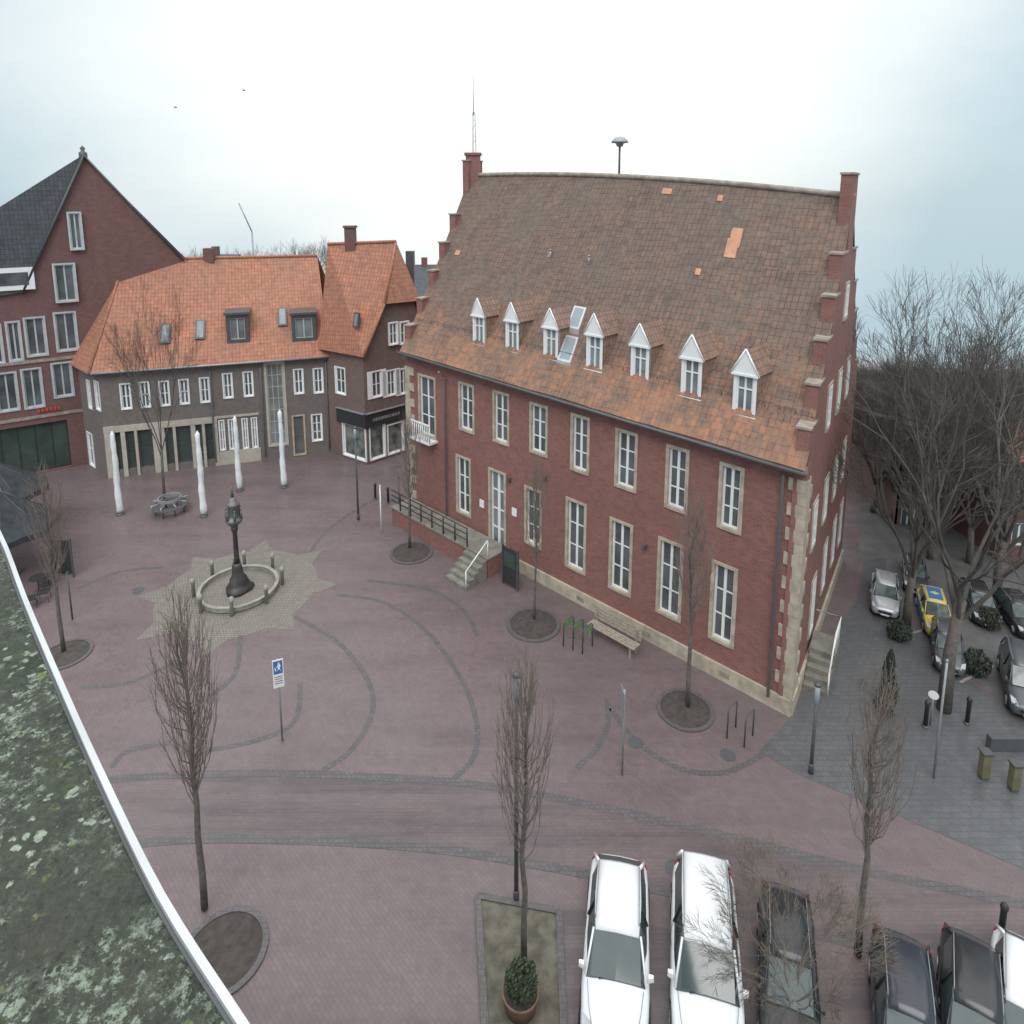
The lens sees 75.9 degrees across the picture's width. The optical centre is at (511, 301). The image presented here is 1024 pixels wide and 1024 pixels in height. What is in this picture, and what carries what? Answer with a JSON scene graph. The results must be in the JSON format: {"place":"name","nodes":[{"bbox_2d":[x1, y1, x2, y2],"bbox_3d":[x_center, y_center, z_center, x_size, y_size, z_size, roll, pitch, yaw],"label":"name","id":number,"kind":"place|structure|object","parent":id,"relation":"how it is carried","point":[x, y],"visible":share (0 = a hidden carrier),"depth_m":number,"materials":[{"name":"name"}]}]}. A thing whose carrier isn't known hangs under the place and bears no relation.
{"place":"outdoors","nodes":[
{"label":"outdoors","id":0,"kind":"place"},
{"bbox_2d":[0,531,249,1023],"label":"flat roof building","id":1,"kind":"structure","parent":0,"point":[93,929],"depth_m":1.53,"materials":[{"name":"concrete"}]},
{"bbox_2d":[69,248,330,477],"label":"shop house","id":2,"kind":"structure","parent":0,"point":[255,321],"depth_m":44.36,"materials":[{"name":"orange tile"}]},
{"bbox_2d":[138,429,154,466],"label":"shop window","id":3,"kind":"structure","parent":2,"relation":"in","point":[145,438],"depth_m":43.08,"materials":[{"name":"green glass"}]},
{"bbox_2d":[176,425,192,462],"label":"shop window","id":4,"kind":"structure","parent":2,"relation":"in","point":[184,442],"depth_m":43.77,"materials":[{"name":"green glass"}]},
{"bbox_2d":[263,361,288,446],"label":"stair window","id":5,"kind":"structure","parent":2,"relation":"in","point":[274,372],"depth_m":45.10,"materials":[{"name":"grey glass"}]},
{"bbox_2d":[292,414,306,455],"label":"door","id":6,"kind":"structure","parent":2,"relation":"in","point":[298,421],"depth_m":45.94,"materials":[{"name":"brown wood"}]},
{"bbox_2d":[319,225,418,464],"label":"corner house","id":7,"kind":"structure","parent":0,"point":[369,305],"depth_m":44.79,"materials":[{"name":"tile"}]},
{"bbox_2d":[342,423,366,461],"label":"shop window","id":8,"kind":"structure","parent":7,"relation":"in","point":[347,430],"depth_m":45.16,"materials":[{"name":"grey glass"}]},
{"bbox_2d":[369,424,386,460],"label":"shop window","id":9,"kind":"structure","parent":7,"relation":"in","point":[377,434],"depth_m":45.06,"materials":[{"name":"grey glass"}]},
{"bbox_2d":[387,420,404,455],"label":"shop window","id":10,"kind":"structure","parent":7,"relation":"in","point":[391,428],"depth_m":45.99,"materials":[{"name":"grey glass"}]},
{"bbox_2d":[0,264,1023,1023],"bbox_3d":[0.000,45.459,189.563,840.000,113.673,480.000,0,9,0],"label":"ground","id":11,"kind":"structure","parent":0,"point":[370,936],"depth_m":22.80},
{"bbox_2d":[0,464,49,499],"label":"parasol","id":12,"kind":"object","parent":11,"relation":"on","point":[12,478],"visible":0.68,"depth_m":34.18,"materials":[{"name":"fabric"}]},
{"bbox_2d":[0,491,58,573],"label":"parasol","id":13,"kind":"object","parent":11,"relation":"on","point":[13,531],"visible":0.58,"depth_m":30.62,"materials":[{"name":"fabric"}]},
{"bbox_2d":[47,538,74,577],"bbox_3d":[-21.469,12.215,31.256,1.100,2.000,0.090,0,9,0],"label":"windbreak","id":14,"kind":"object","parent":11,"relation":"on","point":[67,565],"visible":0.52,"depth_m":31.23,"materials":[{"name":"grey glass"}]},
{"bbox_2d":[49,638,93,669],"bbox_3d":[-17.747,13.999,26.121,1.900,0.100,1.900,0,9,0],"label":"tree pit","id":15,"kind":"object","parent":11,"relation":"on","point":[78,650],"visible":0.63,"depth_m":26.17,"materials":[{"name":"soil"}]},
{"bbox_2d":[14,457,73,651],"bbox_3d":[-17.912,9.861,25.556,1.698,8.352,1.595,0,10,0],"label":"bare tree","id":16,"kind":"object","parent":15,"relation":"in","point":[49,551],"visible":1,"depth_m":25.34,"materials":[{"name":"brown plant"}]},
{"bbox_2d":[0,146,183,472],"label":"gabled block","id":17,"kind":"structure","parent":11,"relation":"on","point":[81,235],"depth_m":42.63,"materials":[{"name":"red brick"}]},
{"bbox_2d":[0,371,20,412],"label":"window","id":18,"kind":"structure","parent":17,"relation":"in","point":[9,390],"depth_m":41.81,"materials":[{"name":"glass"}]},
{"bbox_2d":[4,320,24,362],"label":"window","id":19,"kind":"structure","parent":17,"relation":"in","point":[12,328],"depth_m":41.61,"materials":[{"name":"glass"}]},
{"bbox_2d":[20,367,45,409],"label":"window","id":20,"kind":"structure","parent":17,"relation":"in","point":[31,378],"depth_m":42.49,"materials":[{"name":"glass"}]},
{"bbox_2d":[22,316,48,357],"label":"window","id":21,"kind":"structure","parent":17,"relation":"in","point":[35,333],"depth_m":42.22,"materials":[{"name":"glass"}]},
{"bbox_2d":[0,420,71,470],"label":"shop window","id":22,"kind":"structure","parent":17,"relation":"in","point":[19,446],"depth_m":43.13,"materials":[{"name":"green glass"}]},
{"bbox_2d":[50,361,74,398],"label":"window","id":23,"kind":"structure","parent":17,"relation":"in","point":[61,372],"depth_m":43.35,"materials":[{"name":"glass"}]},
{"bbox_2d":[52,263,78,302],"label":"window","id":24,"kind":"structure","parent":17,"relation":"in","point":[64,274],"depth_m":42.57,"materials":[{"name":"glass"}]},
{"bbox_2d":[52,311,78,352],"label":"window","id":25,"kind":"structure","parent":17,"relation":"in","point":[65,323],"depth_m":43.12,"materials":[{"name":"metal"}]},
{"bbox_2d":[66,212,84,249],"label":"window","id":26,"kind":"structure","parent":17,"relation":"in","point":[74,222],"depth_m":42.51,"materials":[{"name":"metal"}]},
{"bbox_2d":[110,431,124,515],"bbox_3d":[-22.420,9.740,37.215,0.440,5.006,0.440,0,9,0],"label":"banner pole","id":27,"kind":"object","parent":11,"relation":"on","point":[117,492],"visible":1,"depth_m":37.17,"materials":[{"name":"metal"}]},
{"bbox_2d":[98,268,206,498],"bbox_3d":[-20.881,4.724,38.203,5.247,14.613,5.236,9,12,43],"label":"bare tree","id":28,"kind":"object","parent":11,"relation":"on","point":[159,406],"visible":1,"depth_m":37.74,"materials":[{"name":"brown plant"}]},
{"bbox_2d":[151,492,188,518],"bbox_3d":[-19.694,11.708,37.843,2.000,0.920,2.002,0,9,0],"label":"round bench","id":29,"kind":"object","parent":11,"relation":"on","point":[155,508],"visible":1,"depth_m":37.60,"materials":[{"name":"grey metal"}]},
{"bbox_2d":[145,572,224,910],"bbox_3d":[-7.798,10.894,16.008,1.852,9.329,1.776,-4,9,-24],"label":"bare tree","id":30,"kind":"object","parent":11,"relation":"on","point":[199,743],"visible":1,"depth_m":15.92,"materials":[{"name":"brown plant"}]},
{"bbox_2d":[195,431,207,517],"bbox_3d":[-17.539,9.735,37.009,0.440,5.081,0.440,0,9,0],"label":"banner pole","id":31,"kind":"object","parent":11,"relation":"on","point":[201,492],"visible":1,"depth_m":36.97,"materials":[{"name":"metal"}]},
{"bbox_2d":[191,905,268,994],"bbox_3d":[-6.953,15.645,15.831,2.060,0.100,2.060,0,9,0],"label":"tree pit","id":32,"kind":"object","parent":11,"relation":"on","point":[232,942],"visible":0.65,"depth_m":16.00,"materials":[{"name":"soil"}]},
{"bbox_2d":[153,550,317,640],"bbox_3d":[-12.621,13.367,30.368,7.000,0.005,7.000,0,9,0],"label":"fountain apron","id":33,"kind":"object","parent":11,"relation":"on","point":[292,594],"visible":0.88,"depth_m":29.61,"materials":[{"name":"beige stone"}]},
{"bbox_2d":[190,485,283,616],"bbox_3d":[-12.621,10.826,29.961,3.788,5.152,3.777,-7,11,-36],"label":"fountain","id":34,"kind":"object","parent":33,"relation":"on","point":[237,586],"visible":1,"depth_m":29.98,"materials":[{"name":"grey stone"}]},
{"bbox_2d":[201,682,302,752],"bbox_3d":[-8.486,14.597,22.665,1.613,0.001,3.973,7,11,37],"label":"cobble arc","id":35,"kind":"object","parent":11,"relation":"on","point":[291,723],"visible":0.92,"depth_m":22.28,"materials":[{"name":"grey stone"}]},
{"bbox_2d":[272,658,284,740],"bbox_3d":[-7.674,13.212,21.729,0.340,3.042,0.117,-4,10,-23],"label":"traffic sign","id":36,"kind":"object","parent":11,"relation":"on","point":[278,672],"visible":1,"depth_m":21.56,"materials":[{"name":"metal"}]},
{"bbox_2d":[293,615,375,770],"bbox_3d":[-6.728,14.211,25.076,2.349,0.001,8.660,-4,10,-23],"label":"cobble arc","id":37,"kind":"object","parent":11,"relation":"on","point":[357,663],"visible":1,"depth_m":24.17,"materials":[{"name":"grey stone"}]},
{"bbox_2d":[336,593,480,778],"bbox_3d":[-3.885,14.077,25.909,2.564,0.001,11.619,-6,11,-32],"label":"cobble arc","id":38,"kind":"object","parent":11,"relation":"on","point":[464,768],"visible":1,"depth_m":24.77,"materials":[{"name":"grey stone"}]},
{"bbox_2d":[389,541,432,564],"bbox_3d":[-5.144,12.809,33.556,2.200,0.100,2.200,0,9,0],"label":"tree pit","id":39,"kind":"object","parent":11,"relation":"on","point":[417,552],"visible":0.97,"depth_m":33.44,"materials":[{"name":"soil"}]},
{"bbox_2d":[393,407,422,547],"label":"bare tree","id":40,"kind":"object","parent":39,"relation":"in","point":[409,452],"visible":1,"depth_m":33.15,"materials":[{"name":"brown plant"}]},
{"bbox_2d":[415,257,435,296],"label":"house","id":41,"kind":"structure","parent":11,"relation":"on","point":[421,275],"depth_m":82.20,"materials":[{"name":"grey brick"}]},
{"bbox_2d":[502,543,518,591],"bbox_3d":[-0.080,12.340,30.476,1.020,2.000,0.120,9,13,43],"label":"notice board","id":42,"kind":"object","parent":11,"relation":"on","point":[510,566],"visible":1,"depth_m":30.38,"materials":[{"name":"black metal"}]},
{"bbox_2d":[512,671,519,900],"bbox_3d":[0.110,12.260,16.469,0.200,6.583,0.200,0,9,0],"label":"street lamp","id":43,"kind":"object","parent":11,"relation":"on","point":[516,878],"visible":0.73,"depth_m":16.64,"materials":[{"name":"grey metal"}]},
{"bbox_2d":[475,892,566,1023],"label":"planting bed","id":44,"kind":"object","parent":11,"relation":"on","point":[498,924],"visible":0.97,"depth_m":15.81,"materials":[{"name":"brown soil"}]},
{"bbox_2d":[502,980,538,1023],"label":"planter tub","id":45,"kind":"object","parent":44,"relation":"on","point":[517,1013],"visible":0.56,"depth_m":14.41,"materials":[{"name":"brown ceramic"}]},
{"bbox_2d":[504,955,538,1005],"bbox_3d":[0.211,15.281,14.645,0.783,1.195,0.847,0,9,0],"label":"shrub","id":46,"kind":"object","parent":45,"relation":"in","point":[520,981],"visible":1,"depth_m":14.47,"materials":[{"name":"green plant"}]},
{"bbox_2d":[490,639,560,957],"bbox_3d":[0.284,11.423,14.881,1.580,8.641,1.652,0,9,0],"label":"bare tree","id":47,"kind":"object","parent":44,"relation":"on","point":[525,789],"visible":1,"depth_m":14.72,"materials":[{"name":"brown plant"}]},
{"bbox_2d":[506,607,559,642],"bbox_3d":[0.907,13.708,27.942,2.300,0.100,2.300,0,9,0],"label":"tree pit","id":48,"kind":"object","parent":11,"relation":"on","point":[522,624],"visible":0.98,"depth_m":27.82,"materials":[{"name":"soil"}]},
{"bbox_2d":[522,450,549,619],"bbox_3d":[1.031,9.797,27.549,1.264,7.850,1.208,0,9,-1],"label":"bare tree","id":49,"kind":"object","parent":48,"relation":"on","point":[535,512],"visible":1,"depth_m":27.30,"materials":[{"name":"brown plant"}]},
{"bbox_2d":[575,698,610,768],"bbox_3d":[2.949,14.652,22.317,0.579,0.001,3.336,4,10,25],"label":"cobble arc","id":50,"kind":"object","parent":11,"relation":"on","point":[591,753],"visible":1,"depth_m":22.07,"materials":[{"name":"grey stone"}]},
{"bbox_2d":[587,606,642,658],"bbox_3d":[4.139,13.451,26.695,2.300,1.000,0.600,9,13,43],"label":"park bench","id":51,"kind":"object","parent":11,"relation":"on","point":[629,643],"visible":0.95,"depth_m":26.67,"materials":[{"name":"brown wood"}]},
{"bbox_2d":[391,152,859,716],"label":"town hall","id":52,"kind":"structure","parent":11,"relation":"on","point":[631,358],"depth_m":27.56,"materials":[{"name":"brick"}]},
{"bbox_2d":[418,373,436,440],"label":"window","id":53,"kind":"structure","parent":52,"relation":"in","point":[426,384],"depth_m":35.72,"materials":[{"name":"grey glass"}]},
{"bbox_2d":[455,454,471,517],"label":"window","id":54,"kind":"structure","parent":52,"relation":"in","point":[463,464],"depth_m":34.35,"materials":[{"name":"grey glass"}]},
{"bbox_2d":[458,381,474,434],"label":"window","id":55,"kind":"structure","parent":52,"relation":"in","point":[466,400],"depth_m":33.47,"materials":[{"name":"grey glass"}]},
{"bbox_2d":[488,467,505,545],"bbox_3d":[-0.704,10.362,32.609,0.977,4.206,0.946,0,9,0],"label":"entrance door","id":56,"kind":"structure","parent":52,"relation":"in","point":[496,479],"depth_m":32.74,"materials":[{"name":"white paint"}]},
{"bbox_2d":[492,389,509,446],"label":"window","id":57,"kind":"structure","parent":52,"relation":"in","point":[500,400],"depth_m":31.76,"materials":[{"name":"grey glass"}]},
{"bbox_2d":[524,485,541,549],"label":"window","id":58,"kind":"structure","parent":52,"relation":"in","point":[526,541],"depth_m":31.09,"materials":[{"name":"grey glass"}]},
{"bbox_2d":[529,401,547,457],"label":"window","id":59,"kind":"structure","parent":52,"relation":"in","point":[538,413],"depth_m":30.10,"materials":[{"name":"grey glass"}]},
{"bbox_2d":[565,496,586,575],"bbox_3d":[2.852,10.393,29.156,0.937,3.347,0.907,0,9,0],"label":"window","id":60,"kind":"structure","parent":52,"relation":"in","point":[575,511],"depth_m":29.26,"materials":[{"name":"white glass"}]},
{"bbox_2d":[570,412,589,475],"bbox_3d":[2.961,6.152,28.371,0.845,2.612,0.819,0,9,0],"label":"window","id":61,"kind":"structure","parent":52,"relation":"in","point":[579,424],"depth_m":28.47,"materials":[{"name":"white paint"}]},
{"bbox_2d":[608,516,632,598],"bbox_3d":[4.569,10.708,27.537,0.935,3.238,0.905,0,9,0],"label":"window","id":62,"kind":"structure","parent":52,"relation":"in","point":[620,532],"depth_m":27.63,"materials":[{"name":"white glass"}]},
{"bbox_2d":[614,427,637,493],"bbox_3d":[4.668,6.462,26.762,0.879,2.536,0.852,0,9,0],"label":"window","id":63,"kind":"structure","parent":52,"relation":"in","point":[626,442],"depth_m":26.86,"materials":[{"name":"white paint"}]},
{"bbox_2d":[655,536,683,623],"bbox_3d":[6.242,10.966,25.951,0.919,3.267,0.890,0,9,0],"label":"window","id":64,"kind":"structure","parent":52,"relation":"in","point":[665,603],"depth_m":26.07,"materials":[{"name":"white glass"}]},
{"bbox_2d":[664,443,689,513],"bbox_3d":[6.339,6.802,25.191,0.814,2.593,0.790,0,9,0],"label":"window","id":65,"kind":"structure","parent":52,"relation":"in","point":[677,463],"depth_m":25.28,"materials":[{"name":"grey glass"}]},
{"bbox_2d":[708,559,738,649],"bbox_3d":[7.857,11.240,24.425,0.846,3.210,0.820,0,9,0],"label":"window","id":66,"kind":"structure","parent":52,"relation":"in","point":[723,598],"depth_m":24.50,"materials":[{"name":"white paint"}]},
{"bbox_2d":[716,461,744,535],"bbox_3d":[7.906,7.094,23.714,0.777,2.538,0.754,0,9,0],"label":"window","id":67,"kind":"structure","parent":52,"relation":"in","point":[731,477],"depth_m":23.79,"materials":[{"name":"grey glass"}]},
{"bbox_2d":[656,688,714,732],"bbox_3d":[6.145,14.450,23.300,2.000,0.100,2.000,0,9,0],"label":"tree pit","id":68,"kind":"object","parent":11,"relation":"on","point":[675,712],"visible":0.96,"depth_m":23.18,"materials":[{"name":"soil"}]},
{"bbox_2d":[668,480,718,707],"bbox_3d":[6.271,10.171,22.637,1.761,8.662,1.654,-9,13,-43],"label":"bare tree","id":69,"kind":"object","parent":68,"relation":"in","point":[693,606],"visible":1,"depth_m":22.43,"materials":[{"name":"brown plant"}]},
{"bbox_2d":[609,708,766,775],"bbox_3d":[5.619,14.754,21.678,5.304,0.001,1.813,4,10,21],"label":"cobble arc","id":70,"kind":"object","parent":11,"relation":"on","point":[746,763],"visible":1,"depth_m":21.10,"materials":[{"name":"grey stone"}]},
{"bbox_2d":[840,651,920,957],"bbox_3d":[8.328,11.623,15.102,1.636,8.176,1.741,7,12,40],"label":"bare tree","id":71,"kind":"object","parent":11,"relation":"on","point":[868,823],"visible":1,"depth_m":14.86,"materials":[{"name":"brown plant"}]},
{"bbox_2d":[848,378,949,524],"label":"house","id":72,"kind":"structure","parent":11,"relation":"on","point":[900,516],"depth_m":37.38,"materials":[{"name":"brick"}]},
{"bbox_2d":[885,618,912,642],"bbox_3d":[15.934,13.558,27.027,1.000,0.863,1.078,0,9,0],"label":"shrub","id":73,"kind":"object","parent":11,"relation":"on","point":[898,631],"visible":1,"depth_m":26.82,"materials":[{"name":"green plant"}]},
{"bbox_2d":[948,400,1023,564],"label":"house","id":74,"kind":"structure","parent":11,"relation":"on","point":[961,527],"depth_m":33.41,"materials":[{"name":"red brick"}]},
{"bbox_2d":[0,0,1023,369],"label":"sky","id":75,"kind":"structure","parent":0,"point":[348,112],"materials":[{"name":"white"}]},
{"bbox_2d":[110,776,1023,961],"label":"road","id":76,"kind":"structure","parent":0,"point":[473,818],"depth_m":18.94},
{"bbox_2d":[138,834,936,972],"bbox_3d":[0.299,15.461,17.250,24.848,0.001,1.791,1,9,8],"label":"road border","id":77,"kind":"object","parent":76,"relation":"on","point":[416,847],"visible":0.59,"depth_m":18.41,"materials":[{"name":"grey stone"}]},
{"bbox_2d":[107,769,1023,908],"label":"road border","id":78,"kind":"object","parent":76,"relation":"on","point":[904,879],"visible":0.83,"depth_m":19.55,"materials":[{"name":"grey stone"}]},
{"bbox_2d":[562,904,871,1023],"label":"parking bay surface","id":79,"kind":"object","parent":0,"point":[858,1005],"visible":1,"depth_m":15.22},
{"bbox_2d":[578,852,653,1023],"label":"parked car","id":80,"kind":"object","parent":79,"relation":"on","point":[617,978],"visible":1,"depth_m":14.93,"materials":[{"name":"white paint"}]},
{"bbox_2d":[667,849,748,1023],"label":"parked car","id":81,"kind":"object","parent":79,"relation":"on","point":[691,1001],"visible":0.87,"depth_m":14.69,"materials":[{"name":"white paint"}]},
{"bbox_2d":[667,816,907,1023],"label":"bare tree","id":82,"kind":"object","parent":79,"relation":"on","point":[839,909],"visible":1,"depth_m":14.07,"materials":[{"name":"brown plant"}]},
{"bbox_2d":[756,879,825,1023],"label":"parked car","id":83,"kind":"object","parent":79,"relation":"on","point":[809,978],"visible":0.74,"depth_m":14.64,"materials":[{"name":"black paint"}]},
{"bbox_2d":[868,924,941,1023],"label":"parked car","id":84,"kind":"object","parent":79,"relation":"on","point":[913,999],"visible":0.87,"depth_m":14.13,"materials":[{"name":"blue paint"}]},
{"bbox_2d":[936,922,1006,1023],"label":"parked car","id":85,"kind":"object","parent":79,"relation":"on","point":[970,989],"visible":0.74,"depth_m":14.18,"materials":[{"name":"black paint"}]},
{"bbox_2d":[990,923,1023,1023],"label":"parked car","id":86,"kind":"object","parent":79,"relation":"on","point":[1008,944],"visible":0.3,"depth_m":14.31,"materials":[{"name":"white paint"}]},
{"bbox_2d":[760,559,1023,868],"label":"side pavement","id":87,"kind":"structure","parent":0,"point":[957,798],"depth_m":21.95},
{"bbox_2d":[808,681,821,774],"bbox_3d":[9.435,13.333,20.506,0.200,3.190,0.200,0,9,0],"label":"street lamp","id":88,"kind":"object","parent":87,"relation":"on","point":[818,685],"visible":1,"depth_m":20.46,"materials":[{"name":"grey metal"}]},
{"bbox_2d":[870,568,901,617],"bbox_3d":[16.679,12.965,29.367,1.224,1.084,2.931,5,10,29],"label":"parked car","id":89,"kind":"object","parent":87,"relation":"on","point":[885,598],"visible":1,"depth_m":28.86,"materials":[{"name":"silver metal"}]},
{"bbox_2d":[873,648,899,715],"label":"conifer","id":90,"kind":"object","parent":87,"relation":"on","point":[890,657],"visible":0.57,"depth_m":23.00,"materials":[{"name":"green plant"}]},
{"bbox_2d":[826,362,1023,627],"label":"bare tree","id":91,"kind":"object","parent":87,"relation":"on","point":[913,570],"visible":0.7,"depth_m":26.43,"materials":[{"name":"brown plant"}]},
{"bbox_2d":[832,260,1023,714],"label":"bare tree","id":92,"kind":"object","parent":87,"relation":"on","point":[960,614],"visible":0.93,"depth_m":22.00,"materials":[{"name":"brown plant"}]},
{"bbox_2d":[977,747,994,780],"bbox_3d":[14.750,14.463,20.499,0.320,0.960,0.300,0,9,0],"label":"litter bin","id":93,"kind":"object","parent":87,"relation":"on","point":[986,755],"visible":1,"depth_m":20.42,"materials":[{"name":"yellow metal"}]},
{"bbox_2d":[985,733,1023,751],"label":"wall","id":94,"kind":"structure","parent":87,"relation":"on","point":[1004,742],"depth_m":21.51,"materials":[{"name":"grey concrete"}]},
{"bbox_2d":[1007,759,1023,792],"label":"litter bin","id":95,"kind":"object","parent":87,"relation":"on","point":[1015,772],"visible":1,"depth_m":20.01,"materials":[{"name":"yellow metal"}]},
{"bbox_2d":[858,495,1023,718],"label":"car park surface","id":96,"kind":"object","parent":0,"point":[878,539],"visible":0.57,"depth_m":32.40,"materials":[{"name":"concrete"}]},
{"bbox_2d":[851,353,970,512],"bbox_3d":[21.302,7.492,37.050,8.694,9.548,8.517,0,9,0],"label":"bare tree","id":97,"kind":"object","parent":96,"relation":"on","point":[872,510],"visible":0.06,"depth_m":37.45,"materials":[{"name":"brown plant"}]},
{"bbox_2d":[901,552,929,592],"bbox_3d":[18.976,12.746,30.938,1.088,1.020,2.758,5,10,29],"label":"parked car","id":98,"kind":"object","parent":96,"relation":"on","point":[922,577],"visible":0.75,"depth_m":30.46,"materials":[{"name":"blue paint"}]},
{"bbox_2d":[915,584,951,634],"bbox_3d":[18.065,13.158,28.061,1.190,1.116,3.017,4,10,24],"label":"parked car","id":99,"kind":"object","parent":96,"relation":"on","point":[930,602],"visible":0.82,"depth_m":27.84,"materials":[{"name":"yellow paint"}]},
{"bbox_2d":[847,288,1023,586],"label":"bare tree","id":100,"kind":"object","parent":96,"relation":"on","point":[998,569],"visible":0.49,"depth_m":29.15,"materials":[{"name":"brown plant"}]},
{"bbox_2d":[849,361,1023,559],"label":"bare tree","id":101,"kind":"object","parent":96,"relation":"on","point":[929,552],"visible":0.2,"depth_m":32.77,"materials":[{"name":"brown plant"}]},
{"bbox_2d":[852,334,1023,524],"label":"bare tree","id":102,"kind":"object","parent":96,"relation":"on","point":[902,361],"visible":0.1,"depth_m":36.50,"materials":[{"name":"brown plant"}]},
{"bbox_2d":[929,616,967,675],"bbox_3d":[17.228,13.508,25.971,1.156,1.084,2.931,5,10,29],"label":"parked car","id":103,"kind":"object","parent":96,"relation":"on","point":[938,631],"visible":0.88,"depth_m":25.59,"materials":[{"name":"grey paint"}]},
{"bbox_2d":[880,354,1023,563],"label":"bare tree","id":104,"kind":"object","parent":96,"relation":"on","point":[973,523],"visible":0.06,"depth_m":32.44,"materials":[{"name":"brown plant"}]},
{"bbox_2d":[964,645,992,677],"bbox_3d":[17.683,13.744,24.966,0.919,1.168,0.996,0,9,0],"label":"shrub","id":105,"kind":"object","parent":96,"relation":"on","point":[977,667],"visible":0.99,"depth_m":24.77,"materials":[{"name":"green plant"}]},
{"bbox_2d":[958,577,1001,626],"bbox_3d":[20.463,13.078,28.762,1.188,1.052,2.844,3,10,20],"label":"parked car","id":106,"kind":"object","parent":96,"relation":"on","point":[979,589],"visible":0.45,"depth_m":28.41,"materials":[{"name":"black paint"}]},
{"bbox_2d":[993,587,1023,637],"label":"parked car","id":107,"kind":"object","parent":96,"relation":"on","point":[1011,610],"visible":0.7,"depth_m":27.84,"materials":[{"name":"black paint"}]},
{"bbox_2d":[997,635,1023,715],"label":"parked car","id":108,"kind":"object","parent":96,"relation":"on","point":[1010,661],"visible":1,"depth_m":23.76,"materials":[{"name":"grey paint"}]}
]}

